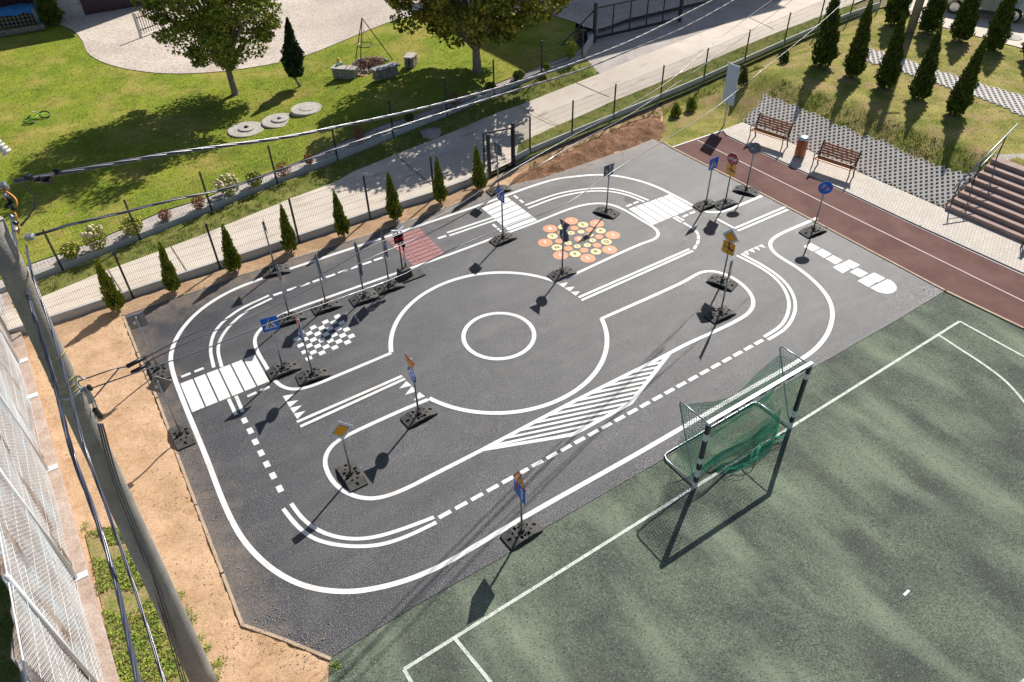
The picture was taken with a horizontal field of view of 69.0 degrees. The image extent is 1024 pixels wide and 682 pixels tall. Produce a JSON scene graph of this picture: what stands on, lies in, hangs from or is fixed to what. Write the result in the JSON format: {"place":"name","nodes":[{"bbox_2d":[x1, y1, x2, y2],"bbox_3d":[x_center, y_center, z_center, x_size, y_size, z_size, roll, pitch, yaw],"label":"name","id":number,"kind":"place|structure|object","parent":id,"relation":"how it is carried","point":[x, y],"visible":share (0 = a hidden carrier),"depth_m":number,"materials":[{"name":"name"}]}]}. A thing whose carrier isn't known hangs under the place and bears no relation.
{"place":"outdoors","nodes":[
{"label":"outdoors","id":0,"kind":"place"},
{"bbox_2d":[0,578,20,681],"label":"grass strip","id":1,"kind":"object","parent":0,"point":[9,671],"depth_m":14.02,"materials":[{"name":"green plant"}]},
{"bbox_2d":[0,13,579,278],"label":"lawn","id":2,"kind":"structure","parent":0,"point":[555,28],"depth_m":31.06,"materials":[{"name":"green plant"}]},
{"bbox_2d":[0,3,34,28],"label":"covered woodpile","id":3,"kind":"object","parent":2,"relation":"on","point":[20,14],"visible":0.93,"depth_m":39.97,"materials":[{"name":"blue plastic"}]},
{"bbox_2d":[34,0,64,24],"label":"conifer shrub","id":4,"kind":"object","parent":2,"relation":"on","point":[50,11],"visible":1,"depth_m":39.68,"materials":[{"name":"green plant"}]},
{"bbox_2d":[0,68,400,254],"bbox_3d":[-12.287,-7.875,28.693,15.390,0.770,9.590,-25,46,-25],"label":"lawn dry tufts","id":5,"kind":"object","parent":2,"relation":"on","point":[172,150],"visible":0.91,"depth_m":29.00,"materials":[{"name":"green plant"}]},
{"bbox_2d":[130,0,283,95],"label":"deciduous tree","id":6,"kind":"object","parent":2,"relation":"on","point":[218,28],"visible":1,"depth_m":29.86,"materials":[{"name":"green plant"}]},
{"bbox_2d":[228,121,263,137],"bbox_3d":[-10.664,-8.502,29.892,1.440,0.280,1.440,-1,41,0],"label":"concrete shaft","id":7,"kind":"object","parent":2,"relation":"on","point":[245,129],"visible":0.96,"depth_m":29.77,"materials":[{"name":"concrete"}]},
{"bbox_2d":[0,49,580,286],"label":"gravel bed","id":8,"kind":"object","parent":2,"relation":"on","point":[109,240],"visible":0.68,"depth_m":26.43,"materials":[{"name":"grey gravel"}]},
{"bbox_2d":[80,224,107,249],"bbox_3d":[-13.025,-3.228,23.331,0.798,0.864,0.825,-1,41,0],"label":"garden shrub","id":9,"kind":"object","parent":8,"relation":"on","point":[90,231],"visible":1,"depth_m":23.18,"materials":[{"name":"white plant"}]},
{"bbox_2d":[0,25,583,292],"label":"fence","id":10,"kind":"object","parent":2,"relation":"on","point":[89,256],"visible":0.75,"depth_m":26.68,"materials":[{"name":"metal"}]},
{"bbox_2d":[279,16,304,86],"bbox_3d":[-9.455,-12.334,32.038,1.089,3.071,1.268,-1,41,0],"label":"slim conifer","id":11,"kind":"object","parent":2,"relation":"on","point":[292,52],"visible":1,"depth_m":31.87,"materials":[{"name":"green plant"}]},
{"bbox_2d":[384,0,570,72],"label":"deciduous tree","id":12,"kind":"object","parent":2,"relation":"on","point":[474,22],"visible":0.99,"depth_m":29.53,"materials":[{"name":"green plant"}]},
{"bbox_2d":[12,60,599,311],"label":"road verge","id":13,"kind":"structure","parent":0,"point":[445,128],"depth_m":27.25,"materials":[{"name":"green plant"}]},
{"bbox_2d":[23,105,662,681],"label":"soil strip","id":14,"kind":"object","parent":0,"point":[131,411],"visible":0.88,"depth_m":17.23,"materials":[{"name":"beige soil"}]},
{"bbox_2d":[0,286,119,681],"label":"ball stop fence","id":15,"kind":"object","parent":14,"relation":"on","point":[59,633],"visible":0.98,"depth_m":13.66,"materials":[{"name":"metal"}]},
{"bbox_2d":[0,140,217,681],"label":"utility pole","id":16,"kind":"object","parent":14,"relation":"on","point":[189,651],"visible":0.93,"depth_m":9.52,"materials":[{"name":"concrete"}]},
{"bbox_2d":[10,219,140,681],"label":"overhead cable","id":17,"kind":"object","parent":16,"relation":"attached to","point":[127,633],"visible":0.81,"depth_m":6.51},
{"bbox_2d":[25,244,165,681],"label":"overhead cable","id":18,"kind":"object","parent":16,"relation":"attached to","point":[152,643],"visible":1,"depth_m":6.39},
{"bbox_2d":[78,366,126,381],"bbox_3d":[-4.984,0.402,9.081,0.016,0.199,0.598,27,48,29],"label":"overhead cable","id":19,"kind":"object","parent":16,"relation":"attached to","point":[102,372],"visible":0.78,"depth_m":9.06,"materials":[{"name":"grey metal"}]},
{"bbox_2d":[126,355,150,373],"bbox_3d":[-4.710,0.300,9.396,0.087,0.158,0.257,27,48,29],"label":"cable splice","id":20,"kind":"object","parent":19,"relation":"attached to","point":[137,361],"visible":0.97,"depth_m":9.38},
{"bbox_2d":[146,0,771,356],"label":"overhead cable","id":21,"kind":"object","parent":20,"relation":"attached to","point":[434,217],"visible":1,"depth_m":12.53,"materials":[{"name":"black rubber"}]},
{"bbox_2d":[145,0,791,362],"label":"overhead cable","id":22,"kind":"object","parent":20,"relation":"attached to","point":[442,226],"visible":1,"depth_m":12.65,"materials":[{"name":"black rubber"}]},
{"bbox_2d":[13,0,713,183],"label":"overhead cable","id":23,"kind":"object","parent":16,"relation":"attached to","point":[91,167],"visible":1,"depth_m":10.10,"materials":[{"name":"black rubber"}]},
{"bbox_2d":[35,0,734,235],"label":"overhead cable","id":24,"kind":"object","parent":16,"relation":"attached to","point":[185,197],"visible":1,"depth_m":10.20,"materials":[{"name":"black rubber"}]},
{"bbox_2d":[93,0,845,387],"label":"overhead cable","id":25,"kind":"object","parent":16,"relation":"attached to","point":[437,256],"visible":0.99,"depth_m":12.45,"materials":[{"name":"black rubber"}]},
{"bbox_2d":[94,259,125,311],"bbox_3d":[-11.401,-1.535,21.054,0.558,1.926,0.602,-15,43,-16],"label":"thuja","id":26,"kind":"object","parent":14,"relation":"on","point":[112,297],"visible":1,"depth_m":21.03,"materials":[{"name":"green plant"}]},
{"bbox_2d":[84,526,188,681],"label":"clover weeds","id":27,"kind":"object","parent":14,"relation":"on","point":[143,641],"visible":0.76,"depth_m":14.02,"materials":[{"name":"green plant"}]},
{"bbox_2d":[157,241,180,292],"bbox_3d":[-10.046,-2.125,21.759,0.551,1.853,0.520,-4,38,-7],"label":"thuja","id":28,"kind":"object","parent":14,"relation":"on","point":[169,276],"visible":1,"depth_m":21.74,"materials":[{"name":"green plant"}]},
{"bbox_2d":[220,223,241,271],"bbox_3d":[-8.535,-2.770,22.469,0.606,1.847,0.600,-9,42,-13],"label":"thuja","id":29,"kind":"object","parent":14,"relation":"on","point":[231,260],"visible":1,"depth_m":22.45,"materials":[{"name":"green plant"}]},
{"bbox_2d":[122,191,485,660],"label":"playground kerb","id":30,"kind":"structure","parent":14,"relation":"on","point":[292,643],"depth_m":16.98,"materials":[{"name":"concrete"}]},
{"bbox_2d":[37,154,622,681],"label":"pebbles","id":31,"kind":"object","parent":14,"relation":"on","point":[207,522],"visible":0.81,"depth_m":15.07,"materials":[{"name":"stone"}]},
{"bbox_2d":[510,116,665,184],"bbox_3d":[3.203,-7.459,28.656,8.406,0.303,2.084,-26,47,-26],"label":"dirt mound","id":32,"kind":"object","parent":14,"relation":"on","point":[639,131],"visible":0.98,"depth_m":28.73,"materials":[{"name":"soil"}]},
{"bbox_2d":[49,0,705,72],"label":"gravel yard","id":33,"kind":"structure","parent":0,"point":[112,37],"depth_m":38.37,"materials":[{"name":"beige gravel"}]},
{"bbox_2d":[56,0,160,18],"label":"house","id":34,"kind":"structure","parent":33,"relation":"on","point":[73,8],"depth_m":41.41,"materials":[{"name":"paint"}]},
{"bbox_2d":[80,0,149,14],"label":"garage door","id":35,"kind":"structure","parent":34,"relation":"in","point":[89,6],"depth_m":41.72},
{"bbox_2d":[2,0,861,328],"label":"road","id":36,"kind":"structure","parent":0,"point":[578,92],"depth_m":28.37,"materials":[{"name":"concrete"}]},
{"bbox_2d":[585,0,789,72],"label":"driveway gravel","id":37,"kind":"structure","parent":36,"relation":"on","point":[734,10],"depth_m":36.27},
{"bbox_2d":[561,0,683,44],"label":"sliding gate","id":38,"kind":"structure","parent":37,"relation":"on","point":[612,33],"depth_m":35.16,"materials":[{"name":"metal"}]},
{"bbox_2d":[30,0,887,275],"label":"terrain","id":39,"kind":"structure","parent":0,"point":[883,3],"depth_m":31.02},
{"bbox_2d":[48,7,940,655],"bbox_3d":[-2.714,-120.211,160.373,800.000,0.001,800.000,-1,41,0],"label":"ground","id":40,"kind":"structure","parent":0,"point":[638,473],"depth_m":18.81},
{"bbox_2d":[0,139,488,334],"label":"fence","id":41,"kind":"object","parent":40,"relation":"on","point":[146,288],"visible":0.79,"depth_m":23.13,"materials":[{"name":"metal"}]},
{"bbox_2d":[279,203,297,252],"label":"thuja","id":42,"kind":"object","parent":40,"relation":"on","point":[288,241],"visible":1,"depth_m":23.22,"materials":[{"name":"green plant"}]},
{"bbox_2d":[332,190,349,236],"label":"thuja","id":43,"kind":"object","parent":40,"relation":"on","point":[341,223],"visible":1,"depth_m":23.83,"materials":[{"name":"green plant"}]},
{"bbox_2d":[384,171,403,220],"bbox_3d":[-3.941,-4.728,24.537,0.618,1.977,0.624,-29,48,-26],"label":"thuja","id":44,"kind":"object","parent":40,"relation":"on","point":[394,209],"visible":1,"depth_m":24.51,"materials":[{"name":"green plant"}]},
{"bbox_2d":[471,145,487,189],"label":"thuja","id":45,"kind":"object","parent":40,"relation":"on","point":[479,179],"visible":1,"depth_m":26.05,"materials":[{"name":"green plant"}]},
{"bbox_2d":[515,0,881,165],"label":"fence","id":46,"kind":"object","parent":40,"relation":"on","point":[572,132],"visible":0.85,"depth_m":31.62,"materials":[{"name":"metal"}]},
{"bbox_2d":[482,122,514,178],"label":"pedestrian gate","id":47,"kind":"structure","parent":46,"relation":"attached to","point":[512,133],"depth_m":26.98,"materials":[{"name":"metal"}]},
{"bbox_2d":[663,142,1023,328],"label":"track kerb","id":48,"kind":"structure","parent":40,"relation":"on","point":[957,296],"depth_m":23.08,"materials":[{"name":"concrete"}]},
{"bbox_2d":[722,130,1023,273],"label":"paving kerb","id":49,"kind":"structure","parent":40,"relation":"on","point":[945,237],"depth_m":24.79,"materials":[{"name":"concrete"}]},
{"bbox_2d":[125,139,943,656],"bbox_3d":[0.688,-1.010,21.417,20.338,0.001,12.805,-24,46,-24],"label":"asphalt playground","id":50,"kind":"object","parent":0,"point":[561,355],"visible":0.95,"depth_m":19.59},
{"bbox_2d":[126,312,171,378],"bbox_3d":[-9.265,0.089,18.950,0.420,1.885,0.820,-24,46,-24],"label":"traffic sign","id":51,"kind":"object","parent":50,"relation":"on","point":[138,320],"visible":0.84,"depth_m":19.01,"materials":[{"name":"grey metal"}]},
{"bbox_2d":[147,376,195,450],"bbox_3d":[-7.887,1.541,17.175,0.536,1.949,0.820,-24,46,-24],"label":"traffic sign","id":52,"kind":"object","parent":50,"relation":"on","point":[182,436],"visible":1,"depth_m":17.54,"materials":[{"name":"grey metal"}]},
{"bbox_2d":[180,355,268,411],"bbox_3d":[-7.400,1.064,19.206,1.991,0.001,1.222,-24,45,-24],"label":"zebra crossing","id":53,"kind":"object","parent":50,"relation":"on","point":[192,395],"visible":1,"depth_m":19.19,"materials":[{"name":"white paint"}]},
{"bbox_2d":[260,316,300,380],"bbox_3d":[-5.992,0.088,18.927,0.820,1.805,0.420,-23,45,-24],"label":"traffic sign","id":54,"kind":"object","parent":50,"relation":"on","point":[276,371],"visible":0.99,"depth_m":19.30,"materials":[{"name":"metal"}]},
{"bbox_2d":[294,315,330,385],"bbox_3d":[-5.171,0.180,18.699,0.820,1.933,0.460,-19,44,-19],"label":"traffic sign","id":55,"kind":"object","parent":50,"relation":"on","point":[304,377],"visible":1,"depth_m":19.20,"materials":[{"name":"black rubber"}]},
{"bbox_2d":[293,314,354,360],"bbox_3d":[-5.192,-0.123,20.529,1.549,0.001,1.368,-25,46,-25],"label":"chessboard marking","id":56,"kind":"object","parent":50,"relation":"on","point":[342,335],"visible":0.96,"depth_m":20.50,"materials":[{"name":"white paint"}]},
{"bbox_2d":[328,421,367,491],"bbox_3d":[-3.630,2.359,16.204,0.536,1.829,0.820,-24,46,-24],"label":"traffic sign","id":57,"kind":"object","parent":50,"relation":"on","point":[351,475],"visible":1,"depth_m":16.57,"materials":[{"name":"black rubber"}]},
{"bbox_2d":[349,241,379,306],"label":"traffic sign","id":58,"kind":"object","parent":50,"relation":"on","point":[357,299],"visible":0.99,"depth_m":21.64,"materials":[{"name":"grey metal"}]},
{"bbox_2d":[391,218,425,282],"bbox_3d":[-3.099,-2.709,22.000,0.807,1.955,0.468,-24,46,-24],"label":"crossing signal","id":59,"kind":"object","parent":50,"relation":"on","point":[411,275],"visible":0.9,"depth_m":22.36,"materials":[{"name":"grey metal"}]},
{"bbox_2d":[388,228,444,264],"bbox_3d":[-3.061,-3.030,23.856,1.198,0.001,1.867,-24,46,-24],"label":"railway crossing marking","id":60,"kind":"object","parent":50,"relation":"on","point":[420,244],"visible":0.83,"depth_m":23.80,"materials":[{"name":"red paint"}]},
{"bbox_2d":[400,353,437,428],"bbox_3d":[-2.279,1.111,17.541,0.820,1.933,0.460,-27,47,-26],"label":"traffic sign","id":61,"kind":"object","parent":50,"relation":"on","point":[413,418],"visible":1,"depth_m":18.02,"materials":[{"name":"black rubber"}]},
{"bbox_2d":[253,203,659,389],"bbox_3d":[-1.253,-1.854,22.440,12.991,0.001,3.409,-24,46,-24],"label":"island edge line","id":62,"kind":"object","parent":50,"relation":"on","point":[265,365],"visible":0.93,"depth_m":22.41,"materials":[{"name":"white paint"}]},
{"bbox_2d":[181,195,763,518],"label":"dashed lines","id":63,"kind":"object","parent":50,"relation":"on","point":[266,464],"visible":0.95,"depth_m":18.11,"materials":[{"name":"white paint"}]},
{"bbox_2d":[388,271,608,414],"bbox_3d":[-0.362,-0.163,20.445,6.020,0.001,6.020,-1,41,0],"label":"roundabout circle","id":64,"kind":"object","parent":50,"relation":"on","point":[572,392],"visible":1,"depth_m":19.72,"materials":[{"name":"white paint"}]},
{"bbox_2d":[461,312,535,359],"bbox_3d":[-0.362,-0.161,20.447,2.055,0.001,2.055,-1,41,0],"label":"roundabout","id":65,"kind":"object","parent":50,"relation":"on","point":[470,350],"visible":1,"depth_m":20.36,"materials":[{"name":"white paint"}]},
{"bbox_2d":[168,174,834,593],"bbox_3d":[0.957,-1.149,21.562,20.033,0.001,11.858,-24,46,-24],"label":"edge line","id":66,"kind":"object","parent":50,"relation":"on","point":[404,580],"visible":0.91,"depth_m":17.32,"materials":[{"name":"white paint"}]},
{"bbox_2d":[209,188,796,547],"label":"lines","id":67,"kind":"object","parent":50,"relation":"on","point":[302,517],"visible":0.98,"depth_m":20.27,"materials":[{"name":"white paint"}]},
{"bbox_2d":[482,197,536,229],"bbox_3d":[-0.143,-4.343,25.307,1.161,0.001,1.860,-23,45,-24],"label":"zebra crossing","id":68,"kind":"object","parent":50,"relation":"on","point":[507,211],"visible":0.97,"depth_m":25.27,"materials":[{"name":"white paint"}]},
{"bbox_2d":[500,471,542,550],"bbox_3d":[0.184,3.237,14.891,0.820,2.077,0.479,-26,46,-26],"label":"traffic sign","id":69,"kind":"object","parent":50,"relation":"on","point":[513,537],"visible":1,"depth_m":15.41,"materials":[{"name":"black rubber"}]},
{"bbox_2d":[323,270,754,499],"bbox_3d":[1.399,0.730,19.364,13.103,0.001,2.342,-24,46,-24],"label":"island edge line","id":70,"kind":"object","parent":50,"relation":"on","point":[403,489],"visible":1,"depth_m":18.18,"materials":[{"name":"white paint"}]},
{"bbox_2d":[547,218,576,281],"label":"traffic sign","id":71,"kind":"object","parent":50,"relation":"on","point":[559,274],"visible":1,"depth_m":22.32,"materials":[{"name":"grey metal"}]},
{"bbox_2d":[483,352,671,450],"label":"hatched island","id":72,"kind":"structure","parent":50,"relation":"on","point":[598,419],"depth_m":18.17,"materials":[{"name":"white paint"}]},
{"bbox_2d":[538,217,619,262],"bbox_3d":[2.166,-3.289,24.018,2.546,0.001,2.543,-23,45,-23],"label":"number wheel","id":73,"kind":"object","parent":50,"relation":"on","point":[583,258],"visible":0.94,"depth_m":23.94,"materials":[{"name":"orange paint"}]},
{"bbox_2d":[630,194,691,224],"bbox_3d":[5.080,-4.490,25.340,1.838,0.001,1.243,-23,45,-23],"label":"zebra crossing","id":74,"kind":"object","parent":50,"relation":"on","point":[648,211],"visible":1,"depth_m":25.33,"materials":[{"name":"white paint"}]},
{"bbox_2d":[704,258,735,323],"bbox_3d":[5.830,-1.469,20.302,0.820,1.969,0.420,-22,45,-22],"label":"traffic sign","id":75,"kind":"object","parent":50,"relation":"on","point":[718,314],"visible":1,"depth_m":20.79,"materials":[{"name":"black rubber"}]},
{"bbox_2d":[706,229,738,291],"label":"traffic sign","id":76,"kind":"object","parent":50,"relation":"on","point":[729,245],"visible":0.88,"depth_m":21.43,"materials":[{"name":"yellow metal"}]},
{"bbox_2d":[714,153,738,210],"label":"traffic sign","id":77,"kind":"object","parent":50,"relation":"on","point":[730,170],"visible":1,"depth_m":24.75,"materials":[{"name":"metal"}]},
{"bbox_2d":[803,243,896,293],"bbox_3d":[10.175,-2.228,22.575,0.798,0.001,3.089,-27,47,-27],"label":"hopscotch marking","id":78,"kind":"object","parent":50,"relation":"on","point":[887,286],"visible":1,"depth_m":22.33,"materials":[{"name":"white paint"}]},
{"bbox_2d":[328,292,1023,681],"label":"sports court","id":79,"kind":"object","parent":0,"point":[746,574],"visible":0.97,"depth_m":15.02,"materials":[{"name":"rubber"}]},
{"bbox_2d":[402,321,1023,681],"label":"court lines","id":80,"kind":"object","parent":79,"relation":"on","point":[432,651],"visible":1,"depth_m":15.76,"materials":[{"name":"paint"}]},
{"bbox_2d":[664,346,813,488],"bbox_3d":[5.086,1.648,16.615,3.172,2.082,1.409,-24,46,-24],"label":"handball goal","id":81,"kind":"object","parent":79,"relation":"on","point":[772,386],"visible":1,"depth_m":16.69,"materials":[{"name":"green fabric"}]},
{"bbox_2d":[515,4,858,163],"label":"road verge","id":82,"kind":"structure","parent":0,"point":[543,136],"depth_m":32.41,"materials":[{"name":"green plant"}]},
{"bbox_2d":[660,9,1023,208],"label":"grass bank","id":83,"kind":"structure","parent":0,"point":[771,78],"depth_m":29.77,"materials":[{"name":"green plant"}]},
{"bbox_2d":[722,63,739,125],"bbox_3d":[8.541,-9.648,29.342,0.063,2.500,0.580,-24,46,-24],"label":"information board","id":84,"kind":"object","parent":83,"relation":"on","point":[732,76],"visible":0.96,"depth_m":29.05,"materials":[{"name":"metal"}]},
{"bbox_2d":[810,0,841,67],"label":"thuja","id":85,"kind":"object","parent":83,"relation":"on","point":[825,50],"visible":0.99,"depth_m":30.68,"materials":[{"name":"green plant"}]},
{"bbox_2d":[842,0,872,76],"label":"thuja","id":86,"kind":"object","parent":83,"relation":"on","point":[856,56],"visible":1,"depth_m":29.83,"materials":[{"name":"green plant"}]},
{"bbox_2d":[743,94,977,207],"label":"lattice slabs","id":87,"kind":"structure","parent":83,"relation":"on","point":[949,192],"depth_m":27.09,"materials":[{"name":"concrete"}]},
{"bbox_2d":[769,79,991,172],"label":"bank weed tufts","id":88,"kind":"object","parent":83,"relation":"on","point":[877,116],"visible":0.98,"depth_m":27.65,"materials":[{"name":"green plant"}]},
{"bbox_2d":[874,10,906,88],"bbox_3d":[14.816,-11.212,28.868,0.937,3.127,1.048,-13,41,-9],"label":"thuja","id":89,"kind":"object","parent":83,"relation":"on","point":[889,70],"visible":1,"depth_m":28.89,"materials":[{"name":"green plant"}]},
{"bbox_2d":[883,0,914,24],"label":"thuja","id":90,"kind":"object","parent":83,"relation":"on","point":[894,9],"visible":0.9,"depth_m":34.80,"materials":[{"name":"green plant"}]},
{"bbox_2d":[908,24,942,99],"bbox_3d":[15.720,-10.439,28.101,0.949,2.912,1.016,-16,41,-17],"label":"thuja","id":91,"kind":"object","parent":83,"relation":"on","point":[922,83],"visible":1,"depth_m":28.12,"materials":[{"name":"green plant"}]},
{"bbox_2d":[918,0,948,33],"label":"thuja","id":92,"kind":"object","parent":83,"relation":"on","point":[932,18],"visible":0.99,"depth_m":33.82,"materials":[{"name":"green plant"}]},
{"bbox_2d":[866,49,1023,115],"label":"lattice slabs","id":93,"kind":"structure","parent":83,"relation":"on","point":[1003,98],"depth_m":29.43,"materials":[{"name":"concrete"}]},
{"bbox_2d":[949,0,982,41],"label":"thuja","id":94,"kind":"object","parent":83,"relation":"on","point":[962,26],"visible":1,"depth_m":32.88,"materials":[{"name":"green plant"}]},
{"bbox_2d":[945,36,987,115],"bbox_3d":[16.472,-9.484,26.884,0.963,3.032,0.953,-23,48,-21],"label":"thuja","id":95,"kind":"object","parent":83,"relation":"on","point":[961,99],"visible":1,"depth_m":26.90,"materials":[{"name":"green plant"}]},
{"bbox_2d":[945,157,1023,242],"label":"stairs","id":96,"kind":"structure","parent":83,"relation":"on","point":[991,197],"depth_m":24.45,"materials":[{"name":"stone"}]},
{"bbox_2d":[982,0,1017,50],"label":"thuja","id":97,"kind":"object","parent":83,"relation":"on","point":[998,32],"visible":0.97,"depth_m":31.89,"materials":[{"name":"green plant"}]},
{"bbox_2d":[673,131,1023,326],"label":"running track","id":98,"kind":"structure","parent":0,"point":[959,282],"depth_m":24.02,"materials":[{"name":"rubber"}]},
{"bbox_2d":[697,136,1023,301],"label":"track lines","id":99,"kind":"object","parent":98,"relation":"on","point":[874,227],"visible":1,"depth_m":24.44,"materials":[{"name":"white paint"}]},
{"bbox_2d":[723,122,1023,270],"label":"paving","id":100,"kind":"structure","parent":0,"point":[971,234],"depth_m":25.29,"materials":[{"name":"tile"}]},
{"bbox_2d":[748,112,793,151],"bbox_3d":[9.873,-7.989,28.485,1.420,0.979,0.642,31,50,32],"label":"park bench","id":101,"kind":"object","parent":100,"relation":"on","point":[755,129],"visible":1,"depth_m":28.44,"materials":[{"name":"brown wood"}]},
{"bbox_2d":[810,140,861,181],"bbox_3d":[11.560,-6.444,26.642,1.420,0.979,0.642,31,50,32],"label":"park bench","id":102,"kind":"object","parent":100,"relation":"on","point":[819,157],"visible":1,"depth_m":26.60,"materials":[{"name":"brown wood"}]},
{"bbox_2d":[909,0,1023,47],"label":"parking area","id":103,"kind":"object","parent":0,"point":[981,27],"visible":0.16,"depth_m":35.14,"materials":[{"name":"concrete"}]},
{"bbox_2d":[948,0,1023,22],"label":"parked car","id":104,"kind":"object","parent":103,"relation":"on","point":[989,7],"visible":0.58,"depth_m":35.42,"materials":[{"name":"silver metal"}]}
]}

